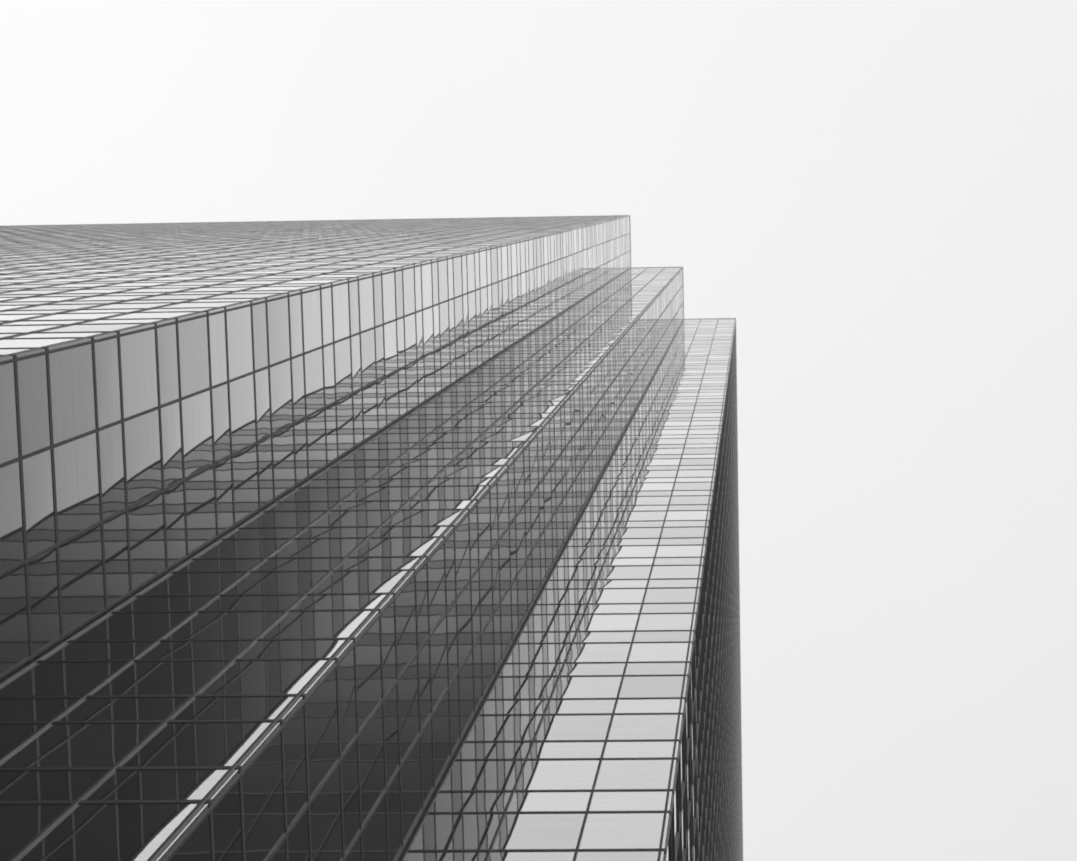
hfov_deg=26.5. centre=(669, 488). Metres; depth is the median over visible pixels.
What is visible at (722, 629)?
tower mullion grid
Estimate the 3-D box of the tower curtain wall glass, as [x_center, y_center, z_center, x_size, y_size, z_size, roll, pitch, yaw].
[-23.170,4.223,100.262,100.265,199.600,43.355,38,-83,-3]
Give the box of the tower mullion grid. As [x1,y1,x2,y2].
[0,215,742,860]
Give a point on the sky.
(880, 196)
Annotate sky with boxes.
[0,0,1076,860]
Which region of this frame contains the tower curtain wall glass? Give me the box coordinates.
[0,216,735,860]

